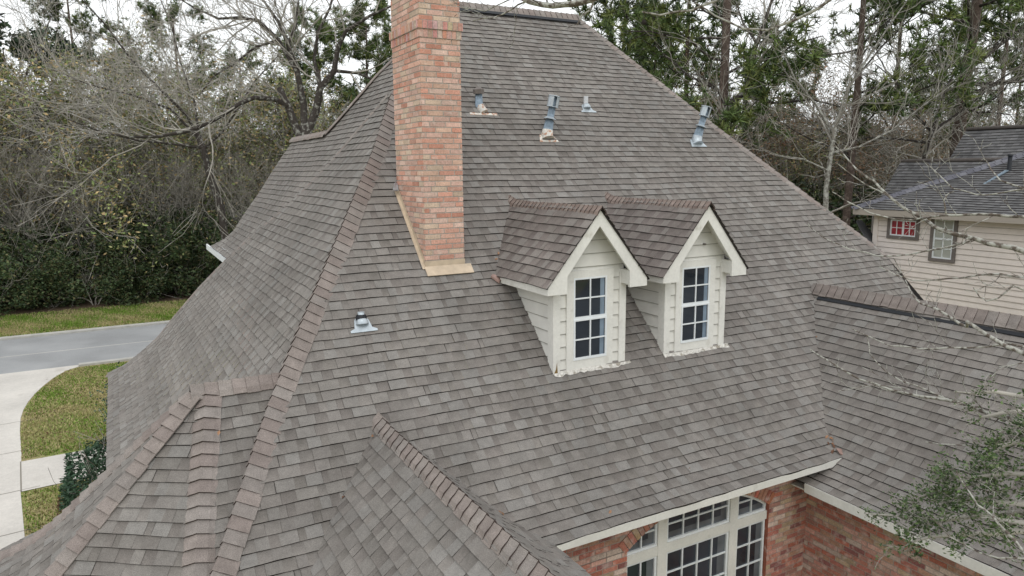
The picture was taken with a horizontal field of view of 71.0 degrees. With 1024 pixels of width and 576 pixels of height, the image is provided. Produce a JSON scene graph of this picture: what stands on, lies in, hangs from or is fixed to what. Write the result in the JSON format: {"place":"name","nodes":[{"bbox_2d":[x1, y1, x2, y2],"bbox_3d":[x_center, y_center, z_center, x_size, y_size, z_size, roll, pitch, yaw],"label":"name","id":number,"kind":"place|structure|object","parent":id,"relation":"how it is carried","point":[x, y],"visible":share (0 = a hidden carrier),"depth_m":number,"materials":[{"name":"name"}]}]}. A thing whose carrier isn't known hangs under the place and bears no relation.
{"place":"outdoors","nodes":[
{"label":"outdoors","id":0,"kind":"place"},
{"bbox_2d":[0,365,78,549],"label":"driveway","id":1,"kind":"structure","parent":0,"point":[18,390],"depth_m":21.83,"materials":[{"name":"concrete"}]},
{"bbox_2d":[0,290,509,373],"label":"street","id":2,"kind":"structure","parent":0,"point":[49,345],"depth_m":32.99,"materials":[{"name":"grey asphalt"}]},
{"bbox_2d":[0,182,870,354],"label":"woodland floor","id":3,"kind":"structure","parent":0,"point":[87,304],"depth_m":43.42,"materials":[{"name":"green plant"}]},
{"bbox_2d":[0,221,50,316],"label":"understory shrub","id":4,"kind":"object","parent":3,"relation":"on","point":[4,275],"visible":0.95,"depth_m":41.09,"materials":[{"name":"green plant"}]},
{"bbox_2d":[0,201,50,297],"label":"understory shrub","id":5,"kind":"object","parent":3,"relation":"on","point":[16,223],"visible":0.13,"depth_m":44.20,"materials":[{"name":"green plant"}]},
{"bbox_2d":[0,52,68,260],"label":"oak tree","id":6,"kind":"object","parent":3,"relation":"on","point":[5,120],"visible":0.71,"depth_m":43.92,"materials":[{"name":"green plant"}]},
{"bbox_2d":[0,259,71,309],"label":"understory shrub","id":7,"kind":"object","parent":3,"relation":"on","point":[33,275],"visible":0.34,"depth_m":42.15,"materials":[{"name":"green plant"}]},
{"bbox_2d":[0,122,74,268],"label":"bare tree","id":8,"kind":"object","parent":3,"relation":"on","point":[30,206],"visible":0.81,"depth_m":43.35,"materials":[{"name":"brown plant"}]},
{"bbox_2d":[0,156,74,254],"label":"oak tree","id":9,"kind":"object","parent":3,"relation":"on","point":[26,207],"visible":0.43,"depth_m":43.97,"materials":[{"name":"green plant"}]},
{"bbox_2d":[0,216,83,304],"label":"understory shrub","id":10,"kind":"object","parent":3,"relation":"on","point":[7,236],"visible":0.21,"depth_m":43.10,"materials":[{"name":"green plant"}]},
{"bbox_2d":[1,233,90,308],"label":"understory shrub","id":11,"kind":"object","parent":3,"relation":"on","point":[55,247],"visible":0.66,"depth_m":42.06,"materials":[{"name":"green plant"}]},
{"bbox_2d":[0,104,95,251],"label":"oak tree","id":12,"kind":"object","parent":3,"relation":"on","point":[37,152],"visible":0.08,"depth_m":49.99,"materials":[{"name":"green plant"}]},
{"bbox_2d":[0,85,101,245],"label":"oak tree","id":13,"kind":"object","parent":3,"relation":"on","point":[47,214],"visible":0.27,"depth_m":45.69,"materials":[{"name":"green plant"}]},
{"bbox_2d":[0,201,115,298],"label":"understory shrub","id":14,"kind":"object","parent":3,"relation":"on","point":[41,232],"visible":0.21,"depth_m":45.22,"materials":[{"name":"green plant"}]},
{"bbox_2d":[0,140,119,302],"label":"bare tree","id":15,"kind":"object","parent":3,"relation":"on","point":[15,196],"visible":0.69,"depth_m":43.42,"materials":[{"name":"grey plant"}]},
{"bbox_2d":[7,146,129,247],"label":"oak tree","id":16,"kind":"object","parent":3,"relation":"on","point":[67,178],"visible":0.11,"depth_m":47.17,"materials":[{"name":"green plant"}]},
{"bbox_2d":[0,42,166,270],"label":"bare tree","id":17,"kind":"object","parent":3,"relation":"on","point":[83,140],"visible":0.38,"depth_m":45.56,"materials":[{"name":"brown plant"}]},
{"bbox_2d":[46,165,120,277],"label":"bare tree","id":18,"kind":"object","parent":3,"relation":"on","point":[76,214],"visible":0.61,"depth_m":44.02,"materials":[{"name":"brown plant"}]},
{"bbox_2d":[0,0,181,244],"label":"leaning tree","id":19,"kind":"object","parent":3,"relation":"on","point":[28,70],"visible":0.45,"depth_m":46.90,"materials":[{"name":"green plant"}]},
{"bbox_2d":[45,250,143,310],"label":"understory shrub","id":20,"kind":"object","parent":3,"relation":"on","point":[76,295],"visible":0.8,"depth_m":42.84,"materials":[{"name":"green plant"}]},
{"bbox_2d":[22,0,169,157],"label":"pine tree","id":21,"kind":"object","parent":3,"relation":"on","point":[85,15],"visible":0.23,"depth_m":59.41,"materials":[{"name":"green plant"}]},
{"bbox_2d":[0,29,197,249],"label":"oak tree","id":22,"kind":"object","parent":3,"relation":"on","point":[8,82],"visible":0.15,"depth_m":47.91,"materials":[{"name":"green plant"}]},
{"bbox_2d":[42,209,164,296],"bbox_3d":[-26.508,-2.694,47.535,7.544,6.108,6.808,-4,10,-19],"label":"understory shrub","id":23,"kind":"object","parent":3,"relation":"on","point":[52,229],"visible":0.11,"depth_m":45.51,"materials":[{"name":"green plant"}]},
{"bbox_2d":[38,221,172,302],"bbox_3d":[-24.469,-1.585,43.988,5.628,5.049,6.236,4,10,24],"label":"understory shrub","id":24,"kind":"object","parent":3,"relation":"on","point":[106,248],"visible":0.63,"depth_m":43.83,"materials":[{"name":"green plant"}]},
{"bbox_2d":[33,119,187,252],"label":"oak tree","id":25,"kind":"object","parent":3,"relation":"on","point":[112,163],"visible":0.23,"depth_m":47.83,"materials":[{"name":"green plant"}]},
{"bbox_2d":[0,0,225,253],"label":"cedar tree","id":26,"kind":"object","parent":3,"relation":"on","point":[16,39],"visible":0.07,"depth_m":49.76,"materials":[{"name":"green plant"}]},
{"bbox_2d":[0,13,241,276],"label":"oak tree","id":27,"kind":"object","parent":3,"relation":"on","point":[72,155],"visible":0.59,"depth_m":44.45,"materials":[{"name":"green plant"}]},
{"bbox_2d":[90,25,165,162],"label":"pine tree","id":28,"kind":"object","parent":3,"relation":"on","point":[124,62],"visible":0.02,"depth_m":70.28,"materials":[{"name":"green plant"}]},
{"bbox_2d":[57,191,199,294],"bbox_3d":[-25.170,-3.039,46.771,8.674,7.022,7.827,-2,10,-9],"label":"understory shrub","id":29,"kind":"object","parent":3,"relation":"on","point":[102,227],"visible":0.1,"depth_m":45.37,"materials":[{"name":"green plant"}]},
{"bbox_2d":[63,194,202,295],"bbox_3d":[-23.928,-3.169,47.303,8.747,7.082,7.893,1,10,8],"label":"understory shrub","id":30,"kind":"object","parent":3,"relation":"on","point":[167,240],"visible":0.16,"depth_m":45.11,"materials":[{"name":"green plant"}]},
{"bbox_2d":[42,98,224,228],"bbox_3d":[-27.507,-7.739,53.830,12.090,13.991,13.611,-5,10,-24],"label":"cedar tree","id":31,"kind":"object","parent":3,"relation":"on","point":[167,164],"visible":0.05,"depth_m":53.24,"materials":[{"name":"green plant"}]},
{"bbox_2d":[77,92,192,228],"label":"bare tree","id":32,"kind":"object","parent":3,"relation":"on","point":[141,165],"visible":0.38,"depth_m":48.07,"materials":[{"name":"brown plant"}]},
{"bbox_2d":[89,245,189,305],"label":"understory shrub","id":33,"kind":"object","parent":3,"relation":"on","point":[149,270],"visible":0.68,"depth_m":44.32,"materials":[{"name":"green plant"}]},
{"bbox_2d":[19,7,262,280],"bbox_3d":[-24.004,-9.197,49.049,16.682,18.397,16.067,6,12,36],"label":"oak tree","id":34,"kind":"object","parent":3,"relation":"on","point":[181,139],"visible":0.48,"depth_m":47.90,"materials":[{"name":"brown plant"}]},
{"bbox_2d":[35,26,248,210],"bbox_3d":[-26.470,-9.701,52.217,13.775,18.379,13.852,-7,11,-32],"label":"bare tree","id":35,"kind":"object","parent":3,"relation":"on","point":[130,115],"visible":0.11,"depth_m":51.27,"materials":[{"name":"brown plant"}]},
{"bbox_2d":[71,184,228,290],"bbox_3d":[-23.589,-3.395,48.151,8.071,7.241,8.944,7,12,40],"label":"understory shrub","id":36,"kind":"object","parent":3,"relation":"on","point":[161,220],"visible":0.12,"depth_m":46.57,"materials":[{"name":"green plant"}]},
{"bbox_2d":[97,141,210,294],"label":"bare tree","id":37,"kind":"object","parent":3,"relation":"on","point":[160,206],"visible":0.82,"depth_m":45.72,"materials":[{"name":"brown plant"}]},
{"bbox_2d":[124,213,220,297],"bbox_3d":[-20.798,-2.512,46.824,7.262,5.879,6.553,-1,10,-1],"label":"understory shrub","id":38,"kind":"object","parent":3,"relation":"on","point":[182,247],"visible":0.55,"depth_m":45.73,"materials":[{"name":"green plant"}]},
{"bbox_2d":[118,192,233,291],"bbox_3d":[-20.813,-3.239,48.059,7.705,6.913,8.539,-1,10,-3],"label":"understory shrub","id":39,"kind":"object","parent":3,"relation":"on","point":[183,216],"visible":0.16,"depth_m":47.27,"materials":[{"name":"green plant"}]},
{"bbox_2d":[125,0,232,161],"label":"pine tree","id":40,"kind":"object","parent":3,"relation":"on","point":[156,18],"visible":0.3,"depth_m":61.84,"materials":[{"name":"green plant"}]},
{"bbox_2d":[121,135,244,291],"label":"bare tree","id":41,"kind":"object","parent":3,"relation":"on","point":[188,184],"visible":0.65,"depth_m":47.04,"materials":[{"name":"brown plant"}]},
{"bbox_2d":[152,238,219,292],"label":"understory shrub","id":42,"kind":"object","parent":3,"relation":"on","point":[196,277],"visible":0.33,"depth_m":45.77,"materials":[{"name":"green plant"}]},
{"bbox_2d":[113,108,258,227],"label":"oak tree","id":43,"kind":"object","parent":3,"relation":"on","point":[200,152],"visible":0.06,"depth_m":55.43,"materials":[{"name":"green plant"}]},
{"bbox_2d":[0,0,392,251],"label":"sweetgum tree","id":44,"kind":"object","parent":3,"relation":"on","point":[307,124],"visible":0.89,"depth_m":35.05,"materials":[{"name":"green plant"}]},
{"bbox_2d":[129,131,264,244],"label":"oak tree","id":45,"kind":"object","parent":3,"relation":"on","point":[214,206],"visible":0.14,"depth_m":52.03,"materials":[{"name":"green plant"}]},
{"bbox_2d":[188,214,237,273],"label":"understory shrub","id":46,"kind":"object","parent":3,"relation":"on","point":[217,232],"visible":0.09,"depth_m":46.19,"materials":[{"name":"green plant"}]},
{"bbox_2d":[155,66,279,202],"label":"cedar tree","id":47,"kind":"object","parent":3,"relation":"on","point":[242,108],"visible":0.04,"depth_m":60.32,"materials":[{"name":"green plant"}]},
{"bbox_2d":[190,197,253,244],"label":"understory shrub","id":48,"kind":"object","parent":3,"relation":"on","point":[199,226],"visible":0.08,"depth_m":47.52,"materials":[{"name":"green plant"}]},
{"bbox_2d":[150,38,311,205],"bbox_3d":[-22.151,-10.623,57.449,16.067,18.397,16.682,0,10,1],"label":"oak tree","id":49,"kind":"object","parent":3,"relation":"on","point":[220,64],"visible":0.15,"depth_m":55.46,"materials":[{"name":"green plant"}]},
{"bbox_2d":[194,142,273,231],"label":"bare tree","id":50,"kind":"object","parent":3,"relation":"on","point":[239,194],"visible":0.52,"depth_m":48.44,"materials":[{"name":"grey plant"}]},
{"bbox_2d":[199,36,275,168],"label":"pine tree","id":51,"kind":"object","parent":3,"relation":"on","point":[249,59],"visible":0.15,"depth_m":71.82,"materials":[{"name":"green plant"}]},
{"bbox_2d":[210,147,275,211],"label":"oak tree","id":52,"kind":"object","parent":3,"relation":"on","point":[254,168],"visible":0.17,"depth_m":54.22,"materials":[{"name":"green plant"}]},
{"bbox_2d":[212,136,281,222],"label":"bare tree","id":53,"kind":"object","parent":3,"relation":"on","point":[244,176],"visible":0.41,"depth_m":48.82,"materials":[{"name":"brown plant"}]},
{"bbox_2d":[177,24,357,265],"bbox_3d":[-17.543,-9.973,53.326,16.682,18.397,16.067,9,13,44],"label":"oak tree","id":54,"kind":"object","parent":3,"relation":"on","point":[290,93],"visible":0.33,"depth_m":51.72,"materials":[{"name":"brown plant"}]},
{"bbox_2d":[233,92,337,196],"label":"oak tree","id":55,"kind":"object","parent":3,"relation":"on","point":[278,136],"visible":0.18,"depth_m":53.96,"materials":[{"name":"green plant"}]},
{"bbox_2d":[233,75,354,186],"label":"oak tree","id":56,"kind":"object","parent":3,"relation":"on","point":[329,93],"visible":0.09,"depth_m":56.38,"materials":[{"name":"green plant"}]},
{"bbox_2d":[237,2,377,160],"bbox_3d":[-15.401,-12.751,59.442,11.568,21.778,12.290,-9,13,-42],"label":"oak tree","id":57,"kind":"object","parent":3,"relation":"on","point":[327,40],"visible":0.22,"depth_m":57.95,"materials":[{"name":"green plant"}]},
{"bbox_2d":[295,0,391,125],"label":"pine tree","id":58,"kind":"object","parent":3,"relation":"on","point":[366,54],"visible":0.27,"depth_m":59.19,"materials":[{"name":"green plant"}]},
{"bbox_2d":[359,0,391,85],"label":"pine tree","id":59,"kind":"object","parent":3,"relation":"on","point":[382,20],"visible":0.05,"depth_m":67.28,"materials":[{"name":"green plant"}]},
{"bbox_2d":[1,93,939,223],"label":"distant woods","id":60,"kind":"object","parent":3,"relation":"on","point":[731,134],"depth_m":74.42,"materials":[{"name":"green plant"}]},
{"bbox_2d":[576,0,703,102],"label":"pine tree","id":61,"kind":"object","parent":3,"relation":"on","point":[586,7],"visible":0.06,"depth_m":46.39,"materials":[{"name":"green plant"}]},
{"bbox_2d":[617,16,716,108],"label":"pine tree","id":62,"kind":"object","parent":3,"relation":"on","point":[644,62],"visible":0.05,"depth_m":43.42,"materials":[{"name":"green plant"}]},
{"bbox_2d":[567,0,831,166],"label":"pine tree","id":63,"kind":"object","parent":3,"relation":"on","point":[750,65],"visible":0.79,"depth_m":27.52,"materials":[{"name":"green plant"}]},
{"bbox_2d":[650,41,766,147],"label":"maple tree","id":64,"kind":"object","parent":3,"relation":"on","point":[747,139],"visible":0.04,"depth_m":36.61,"materials":[{"name":"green plant"}]},
{"bbox_2d":[614,0,813,147],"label":"pine tree","id":65,"kind":"object","parent":3,"relation":"on","point":[701,30],"visible":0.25,"depth_m":35.45,"materials":[{"name":"green plant"}]},
{"bbox_2d":[689,51,742,133],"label":"pine tree","id":66,"kind":"object","parent":3,"relation":"on","point":[700,65],"visible":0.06,"depth_m":59.26,"materials":[{"name":"green plant"}]},
{"bbox_2d":[690,49,823,179],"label":"maple tree","id":67,"kind":"object","parent":3,"relation":"on","point":[758,153],"visible":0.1,"depth_m":42.96,"materials":[{"name":"green plant"}]},
{"bbox_2d":[680,43,842,167],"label":"bare tree","id":68,"kind":"object","parent":3,"relation":"on","point":[769,117],"visible":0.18,"depth_m":41.78,"materials":[{"name":"brown plant"}]},
{"bbox_2d":[764,37,844,150],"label":"pine tree","id":69,"kind":"object","parent":3,"relation":"on","point":[798,94],"visible":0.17,"depth_m":58.67,"materials":[{"name":"green plant"}]},
{"bbox_2d":[757,122,858,212],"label":"oak tree","id":70,"kind":"object","parent":3,"relation":"on","point":[789,170],"visible":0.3,"depth_m":40.86,"materials":[{"name":"brown plant"}]},
{"bbox_2d":[760,97,872,203],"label":"bare tree","id":71,"kind":"object","parent":3,"relation":"on","point":[804,110],"visible":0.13,"depth_m":42.78,"materials":[{"name":"brown plant"}]},
{"bbox_2d":[740,67,894,199],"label":"maple tree","id":72,"kind":"object","parent":3,"relation":"on","point":[804,138],"visible":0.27,"depth_m":41.97,"materials":[{"name":"brown plant"}]},
{"bbox_2d":[730,33,920,216],"bbox_3d":[20.079,-7.574,44.558,12.360,15.885,17.332,-4,10,-18],"label":"maple tree","id":73,"kind":"object","parent":3,"relation":"on","point":[835,96],"visible":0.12,"depth_m":43.57,"materials":[{"name":"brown plant"}]},
{"bbox_2d":[789,148,884,229],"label":"understory shrub","id":74,"kind":"object","parent":3,"relation":"on","point":[808,186],"visible":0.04,"depth_m":38.79,"materials":[{"name":"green plant"}]},
{"bbox_2d":[808,189,871,235],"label":"understory shrub","id":75,"kind":"object","parent":3,"relation":"on","point":[834,199],"visible":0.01,"depth_m":35.12,"materials":[{"name":"green plant"}]},
{"bbox_2d":[772,114,921,223],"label":"oak tree","id":76,"kind":"object","parent":3,"relation":"on","point":[858,142],"visible":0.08,"depth_m":43.98,"materials":[{"name":"plant"}]},
{"bbox_2d":[810,168,887,236],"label":"understory shrub","id":77,"kind":"object","parent":3,"relation":"on","point":[859,191],"visible":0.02,"depth_m":38.27,"materials":[{"name":"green plant"}]},
{"bbox_2d":[770,66,948,214],"bbox_3d":[19.632,-6.327,43.245,10.384,13.868,7.872,27,29,70],"label":"bare tree","id":78,"kind":"object","parent":3,"relation":"on","point":[917,148],"visible":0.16,"depth_m":41.26,"materials":[{"name":"brown plant"}]},
{"bbox_2d":[735,0,1006,231],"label":"pine tree","id":79,"kind":"object","parent":3,"relation":"on","point":[894,94],"visible":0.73,"depth_m":30.02,"materials":[{"name":"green plant"}]},
{"bbox_2d":[720,0,1023,212],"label":"slender tree","id":80,"kind":"object","parent":3,"relation":"on","point":[832,137],"visible":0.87,"depth_m":25.95,"materials":[{"name":"grey plant"}]},
{"bbox_2d":[808,75,974,201],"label":"maple tree","id":81,"kind":"object","parent":3,"relation":"on","point":[886,165],"visible":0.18,"depth_m":40.19,"materials":[{"name":"brown plant"}]},
{"bbox_2d":[795,0,1023,184],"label":"pine tree","id":82,"kind":"object","parent":3,"relation":"on","point":[955,25],"visible":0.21,"depth_m":41.39,"materials":[{"name":"green plant"}]},
{"bbox_2d":[804,29,1023,179],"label":"bare tree","id":83,"kind":"object","parent":3,"relation":"on","point":[923,136],"visible":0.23,"depth_m":39.25,"materials":[{"name":"brown plant"}]},
{"bbox_2d":[851,11,1023,228],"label":"bare tree","id":84,"kind":"object","parent":3,"relation":"on","point":[993,110],"visible":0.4,"depth_m":31.27,"materials":[{"name":"grey plant"}]},
{"bbox_2d":[869,0,1023,196],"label":"pine tree","id":85,"kind":"object","parent":3,"relation":"on","point":[991,22],"visible":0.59,"depth_m":32.68,"materials":[{"name":"green plant"}]},
{"bbox_2d":[906,0,1023,150],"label":"pine tree","id":86,"kind":"object","parent":3,"relation":"on","point":[1017,61],"visible":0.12,"depth_m":41.61,"materials":[{"name":"green plant"}]},
{"bbox_2d":[980,3,1023,124],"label":"pine tree","id":87,"kind":"object","parent":3,"relation":"on","point":[1014,101],"visible":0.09,"depth_m":53.20,"materials":[{"name":"green plant"}]},
{"bbox_2d":[0,305,991,565],"bbox_3d":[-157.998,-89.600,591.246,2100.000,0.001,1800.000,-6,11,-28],"label":"ground","id":88,"kind":"structure","parent":0,"point":[38,511],"depth_m":22.74,"materials":[{"name":"green plant"}]},
{"bbox_2d":[21,448,105,490],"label":"front walk","id":89,"kind":"structure","parent":88,"relation":"on","point":[35,472],"depth_m":19.41,"materials":[{"name":"concrete"}]},
{"bbox_2d":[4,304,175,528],"bbox_3d":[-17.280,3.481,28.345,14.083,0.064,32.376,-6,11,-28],"label":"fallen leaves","id":90,"kind":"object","parent":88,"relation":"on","point":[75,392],"visible":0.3,"depth_m":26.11,"materials":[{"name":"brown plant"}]},
{"bbox_2d":[0,299,187,533],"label":"grass","id":91,"kind":"structure","parent":88,"relation":"on","point":[92,320],"depth_m":26.52,"materials":[{"name":"green plant"}]},
{"bbox_2d":[0,0,373,248],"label":"leaning tree","id":92,"kind":"object","parent":88,"relation":"on","point":[202,147],"visible":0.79,"depth_m":40.59,"materials":[{"name":"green plant"}]},
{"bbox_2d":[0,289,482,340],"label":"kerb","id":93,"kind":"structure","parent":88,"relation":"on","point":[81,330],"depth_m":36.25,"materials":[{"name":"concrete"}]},
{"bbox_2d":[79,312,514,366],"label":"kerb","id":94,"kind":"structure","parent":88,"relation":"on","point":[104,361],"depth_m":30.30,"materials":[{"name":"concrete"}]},
{"bbox_2d":[0,0,1023,575],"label":"brick house","id":95,"kind":"structure","parent":88,"relation":"on","point":[678,282],"depth_m":10.31,"materials":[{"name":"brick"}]},
{"bbox_2d":[626,495,766,575],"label":"window","id":96,"kind":"structure","parent":95,"relation":"in","point":[724,538],"depth_m":10.19,"materials":[{"name":"beige paint"}]},
{"bbox_2d":[451,0,1023,563],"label":"overhanging tree","id":97,"kind":"object","parent":88,"relation":"on","point":[881,190],"visible":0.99,"depth_m":5.97,"materials":[{"name":"white plant"}]},
{"bbox_2d":[630,0,930,154],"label":"sweetgum tree","id":98,"kind":"object","parent":88,"relation":"on","point":[758,41],"visible":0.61,"depth_m":27.85,"materials":[{"name":"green plant"}]},
{"bbox_2d":[856,220,873,243],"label":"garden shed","id":99,"kind":"structure","parent":88,"relation":"on","point":[865,231],"depth_m":24.25,"materials":[{"name":"grey"}]},
{"bbox_2d":[775,0,1023,197],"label":"crooked tree","id":100,"kind":"object","parent":88,"relation":"on","point":[928,142],"visible":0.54,"depth_m":29.97,"materials":[{"name":"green plant"}]},
{"bbox_2d":[851,124,1023,426],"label":"neighboring house","id":101,"kind":"structure","parent":88,"relation":"on","point":[1003,153],"depth_m":22.05,"materials":[{"name":"white plastic"}]},
{"bbox_2d":[886,216,920,240],"bbox_3d":[12.477,-1.910,22.902,0.055,0.710,1.060,-6,11,-28],"label":"window","id":102,"kind":"structure","parent":101,"relation":"in","point":[895,229],"depth_m":22.90,"materials":[{"name":"red glass"}]},
{"bbox_2d":[928,219,958,262],"bbox_3d":[13.106,-1.486,21.818,0.055,1.400,0.800,-6,11,-28],"label":"window","id":103,"kind":"structure","parent":101,"relation":"in","point":[942,255],"depth_m":21.84,"materials":[{"name":"grey glass"}]},
{"bbox_2d":[857,373,1023,571],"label":"yaupon tree","id":104,"kind":"object","parent":88,"relation":"on","point":[947,499],"visible":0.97,"depth_m":5.30,"materials":[{"name":"green plant"}]},
{"bbox_2d":[0,0,1023,164],"label":"sky","id":105,"kind":"structure","parent":0,"point":[823,30],"materials":[{"name":"white"}]},
{"label":"planting bed","id":106,"kind":"structure","parent":0,"visible":0},
{"bbox_2d":[48,402,141,527],"bbox_3d":[-8.966,4.085,16.488,2.630,2.847,3.583,-6,11,-28],"label":"holly bush","id":107,"kind":"object","parent":106,"relation":"on","point":[70,493],"visible":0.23,"depth_m":16.00,"materials":[{"name":"green plant"}]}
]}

